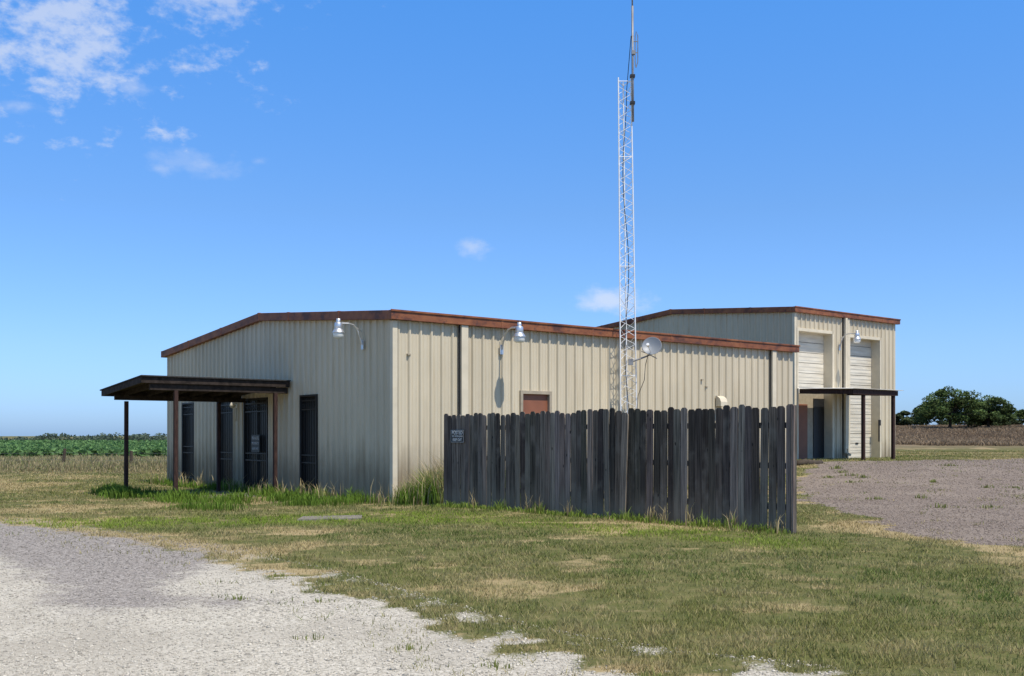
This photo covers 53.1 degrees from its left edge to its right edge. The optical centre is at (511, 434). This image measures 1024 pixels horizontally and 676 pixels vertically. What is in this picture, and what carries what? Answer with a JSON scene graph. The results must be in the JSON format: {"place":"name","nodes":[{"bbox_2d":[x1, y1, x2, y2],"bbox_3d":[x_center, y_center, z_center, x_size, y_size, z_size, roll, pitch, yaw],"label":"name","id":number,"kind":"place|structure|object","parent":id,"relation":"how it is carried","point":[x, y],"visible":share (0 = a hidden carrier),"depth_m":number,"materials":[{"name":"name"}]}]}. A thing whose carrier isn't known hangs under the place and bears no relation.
{"place":"outdoors","nodes":[
{"label":"outdoors","id":0,"kind":"place"},
{"bbox_2d":[0,454,166,473],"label":"verge grass","id":1,"kind":"structure","parent":0,"point":[75,464],"depth_m":48.90,"materials":[{"name":"beige plant"}]},
{"bbox_2d":[0,439,166,457],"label":"crop field","id":2,"kind":"structure","parent":0,"point":[46,447],"depth_m":72.36,"materials":[{"name":"green plant"}]},
{"bbox_2d":[0,517,839,675],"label":"drive gravel","id":3,"kind":"structure","parent":0,"point":[174,669],"depth_m":7.90,"materials":[{"name":"grey gravel"}]},
{"bbox_2d":[0,436,1023,675],"bbox_3d":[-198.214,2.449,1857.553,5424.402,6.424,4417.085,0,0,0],"label":"ground","id":4,"kind":"structure","parent":0,"point":[468,637],"depth_m":9.89,"materials":[{"name":"green plant"}]},
{"bbox_2d":[0,432,166,440],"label":"distant trees","id":5,"kind":"object","parent":4,"relation":"on","point":[132,437],"visible":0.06,"depth_m":393.88,"materials":[{"name":"green plant"}]},
{"bbox_2d":[59,448,166,463],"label":"wire fence","id":6,"kind":"object","parent":4,"relation":"on","point":[63,459],"visible":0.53,"depth_m":51.24,"materials":[{"name":"brown"}]},
{"bbox_2d":[100,375,290,497],"bbox_3d":[-8.548,0.216,27.621,3.995,3.369,3.330,0,0,-38],"label":"entrance canopy","id":7,"kind":"object","parent":4,"relation":"on","point":[175,389],"visible":0.73,"depth_m":27.35,"materials":[{"name":"brown wood"}]},
{"bbox_2d":[167,320,390,501],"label":"gable wall","id":8,"kind":"structure","parent":4,"relation":"on","point":[346,378],"depth_m":26.75,"materials":[{"name":"beige metal"}]},
{"bbox_2d":[230,402,236,420],"bbox_3d":[-8.242,-0.689,30.358,0.255,0.580,0.180,0,0,-38],"label":"porch light","id":9,"kind":"object","parent":8,"relation":"attached to","point":[232,404],"visible":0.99,"depth_m":30.33,"materials":[{"name":"white glass"}]},
{"bbox_2d":[183,397,314,493],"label":"security bars","id":10,"kind":"object","parent":8,"relation":"attached to","point":[251,411],"visible":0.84,"depth_m":29.64,"materials":[{"name":"black metal"}]},
{"bbox_2d":[251,435,259,451],"bbox_3d":[-7.354,0.250,29.351,0.013,0.500,0.540,0,0,-38],"label":"door notice","id":11,"kind":"object","parent":10,"relation":"attached to","point":[255,443],"depth_m":29.34,"materials":[{"name":"white paper"}]},
{"bbox_2d":[182,394,317,490],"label":"door frames","id":12,"kind":"structure","parent":8,"relation":"attached to","point":[301,440],"depth_m":28.76,"materials":[{"name":"black metal"}]},
{"bbox_2d":[186,396,314,494],"bbox_3d":[-7.883,0.400,30.215,0.027,2.800,9.330,0,0,-38],"label":"door glass","id":13,"kind":"object","parent":12,"relation":"in","point":[308,444],"visible":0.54,"depth_m":29.77,"materials":[{"name":"black glass"}]},
{"bbox_2d":[257,400,258,485],"bbox_3d":[-7.299,0.350,29.421,0.030,2.700,0.040,0,0,-38],"label":"double door stile","id":14,"kind":"object","parent":12,"relation":"attached to","point":[258,452],"visible":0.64,"depth_m":29.41,"materials":[{"name":"black metal"}]},
{"bbox_2d":[332,318,363,349],"bbox_3d":[-3.896,-2.397,24.335,0.815,0.703,0.300,0,0,-38],"label":"barn light","id":15,"kind":"object","parent":8,"relation":"attached to","point":[338,332],"visible":1,"depth_m":24.11,"materials":[{"name":"white metal"}]},
{"bbox_2d":[297,515,361,520],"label":"concrete slab","id":16,"kind":"structure","parent":4,"relation":"on","point":[306,518],"depth_m":18.78,"materials":[{"name":"grey concrete"}]},
{"bbox_2d":[390,320,397,502],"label":"corner trim","id":17,"kind":"structure","parent":4,"relation":"on","point":[393,403],"depth_m":23.56,"materials":[{"name":"beige metal"}]},
{"bbox_2d":[84,451,1022,675],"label":"weeds","id":18,"kind":"object","parent":4,"relation":"on","point":[427,489],"visible":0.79,"depth_m":23.23,"materials":[{"name":"green plant"}]},
{"bbox_2d":[396,320,792,492],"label":"side wall","id":19,"kind":"structure","parent":4,"relation":"on","point":[573,373],"depth_m":26.66,"materials":[{"name":"beige metal"}]},
{"bbox_2d":[500,322,525,353],"bbox_3d":[0.003,-2.370,25.142,0.316,0.740,0.878,0,0,-38],"label":"barn light","id":20,"kind":"object","parent":19,"relation":"attached to","point":[519,336],"visible":1,"depth_m":24.86,"materials":[{"name":"white metal"}]},
{"bbox_2d":[519,390,551,481],"bbox_3d":[0.589,0.040,26.238,1.040,2.320,0.128,0,0,-38],"label":"side door frame","id":21,"kind":"object","parent":19,"relation":"attached to","point":[549,398],"visible":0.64,"depth_m":26.21,"materials":[{"name":"beige metal"}]},
{"bbox_2d":[523,394,546,413],"bbox_3d":[0.562,0.080,26.273,0.880,2.240,0.041,0,0,-38],"label":"side door","id":22,"kind":"structure","parent":21,"relation":"attached to","point":[536,403],"depth_m":26.26,"materials":[{"name":"brown paint"}]},
{"bbox_2d":[716,396,727,405],"bbox_3d":[6.252,-1.005,30.540,0.300,0.310,0.200,0,0,-38],"label":"vent hood","id":23,"kind":"object","parent":19,"relation":"attached to","point":[721,400],"visible":0.95,"depth_m":30.47,"materials":[{"name":"white metal"}]},
{"bbox_2d":[444,404,796,533],"bbox_3d":[1.422,0.561,18.702,0.237,2.078,8.624,0,0,-42],"label":"wooden fence","id":24,"kind":"object","parent":4,"relation":"on","point":[600,461],"visible":0.82,"depth_m":17.82,"materials":[{"name":"grey wood"}]},
{"bbox_2d":[451,430,463,442],"bbox_3d":[-1.148,0.030,21.498,0.010,0.270,0.455,0,0,-42],"label":"posted sign","id":25,"kind":"object","parent":24,"relation":"attached to","point":[457,436],"visible":1,"depth_m":21.49,"materials":[{"name":"grey metal"}]},
{"bbox_2d":[618,0,637,412],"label":"radio tower","id":26,"kind":"structure","parent":4,"relation":"on","point":[632,77],"depth_m":27.50,"materials":[{"name":"silver metal"}]},
{"bbox_2d":[628,337,661,408],"bbox_3d":[3.546,-1.187,27.181,0.872,2.854,0.482,0,0,0],"label":"satellite dish","id":27,"kind":"object","parent":26,"relation":"attached to","point":[651,346],"visible":0.98,"depth_m":27.32,"materials":[{"name":"white paint"}]},
{"bbox_2d":[797,459,822,465],"bbox_3d":[10.550,0.990,36.352,1.339,0.257,0.306,0,0,-29],"label":"log","id":28,"kind":"object","parent":4,"relation":"on","point":[804,461],"visible":0.71,"depth_m":36.24,"materials":[{"name":"brown wood"}]},
{"bbox_2d":[799,388,903,460],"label":"garage canopy","id":29,"kind":"object","parent":4,"relation":"on","point":[862,392],"visible":0.89,"depth_m":40.22,"materials":[{"name":"brown metal"}]},
{"bbox_2d":[895,414,913,425],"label":"shrub","id":30,"kind":"object","parent":4,"relation":"on","point":[907,421],"visible":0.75,"depth_m":103.40,"materials":[{"name":"green plant"}]},
{"bbox_2d":[895,410,926,425],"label":"shrub","id":31,"kind":"object","parent":4,"relation":"on","point":[905,413],"visible":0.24,"depth_m":105.54,"materials":[{"name":"green plant"}]},
{"bbox_2d":[912,386,989,428],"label":"mesquite tree","id":32,"kind":"object","parent":4,"relation":"on","point":[940,406],"visible":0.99,"depth_m":93.93,"materials":[{"name":"green plant"}]},
{"bbox_2d":[895,424,1023,445],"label":"pasture grass","id":33,"kind":"structure","parent":4,"relation":"on","point":[956,434],"depth_m":80.81,"materials":[{"name":"beige plant"}]},
{"bbox_2d":[936,419,985,425],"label":"shrub","id":34,"kind":"object","parent":4,"relation":"on","point":[944,422],"visible":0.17,"depth_m":104.91,"materials":[{"name":"green plant"}]},
{"bbox_2d":[964,395,1017,426],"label":"mesquite tree","id":35,"kind":"object","parent":4,"relation":"on","point":[996,411],"visible":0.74,"depth_m":94.78,"materials":[{"name":"green plant"}]},
{"bbox_2d":[990,422,1011,425],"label":"shrub","id":36,"kind":"object","parent":4,"relation":"on","point":[1001,424],"visible":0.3,"depth_m":102.83,"materials":[{"name":"green plant"}]},
{"bbox_2d":[1009,414,1023,424],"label":"shrub","id":37,"kind":"object","parent":4,"relation":"on","point":[1017,422],"visible":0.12,"depth_m":108.35,"materials":[{"name":"green plant"}]},
{"bbox_2d":[1013,409,1023,422],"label":"mesquite tree","id":38,"kind":"object","parent":4,"relation":"on","point":[1020,414],"visible":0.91,"depth_m":97.96,"materials":[{"name":"green plant"}]},
{"bbox_2d":[0,450,1023,675],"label":"lawn grass","id":39,"kind":"structure","parent":0,"point":[854,620],"depth_m":11.00,"materials":[{"name":"green plant"}]},
{"bbox_2d":[0,0,1023,435],"label":"sky","id":40,"kind":"structure","parent":0,"point":[173,173],"materials":[{"name":"blue"}]},
{"bbox_2d":[458,325,770,414],"bbox_3d":[3.415,-0.420,28.398,12.002,4.440,0.007,0,0,-38],"label":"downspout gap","id":41,"kind":"object","parent":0,"point":[459,372],"visible":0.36,"depth_m":24.68,"materials":[{"name":"metal"}]},
{"bbox_2d":[597,306,900,459],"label":"metal garage","id":42,"kind":"structure","parent":0,"point":[828,426],"depth_m":42.99,"materials":[{"name":"beige metal"}]},
{"bbox_2d":[799,404,807,458],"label":"entry door","id":43,"kind":"structure","parent":42,"relation":"in","point":[803,408],"depth_m":41.87,"materials":[{"name":"brown paint"}]},
{"bbox_2d":[799,332,870,457],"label":"overhead doors","id":44,"kind":"structure","parent":42,"relation":"in","point":[816,379],"depth_m":44.17,"materials":[{"name":"white metal"}]},
{"bbox_2d":[838,330,860,349],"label":"barn light","id":45,"kind":"object","parent":42,"relation":"attached to","point":[856,338],"visible":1,"depth_m":42.12,"materials":[{"name":"white metal"}]},
{"bbox_2d":[797,458,1023,548],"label":"yard gravel","id":46,"kind":"structure","parent":0,"point":[935,510],"depth_m":23.20,"materials":[{"name":"grey gravel"}]},
{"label":"rear walls","id":47,"kind":"object","parent":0,"visible":0},
{"bbox_3d":[-1.371,-3.117,33.992,15.060,0.605,14.880,0,0,-38],"label":"roof","id":48,"kind":"object","parent":47,"relation":"on","visible":0},
{"bbox_2d":[161,309,799,357],"bbox_3d":[-1.394,-3.043,33.957,15.320,0.810,14.955,0,0,-38],"label":"fascia gutter","id":49,"kind":"object","parent":48,"relation":"attached to","point":[428,317],"visible":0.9,"depth_m":27.21,"materials":[{"name":"brown metal"}]}
]}

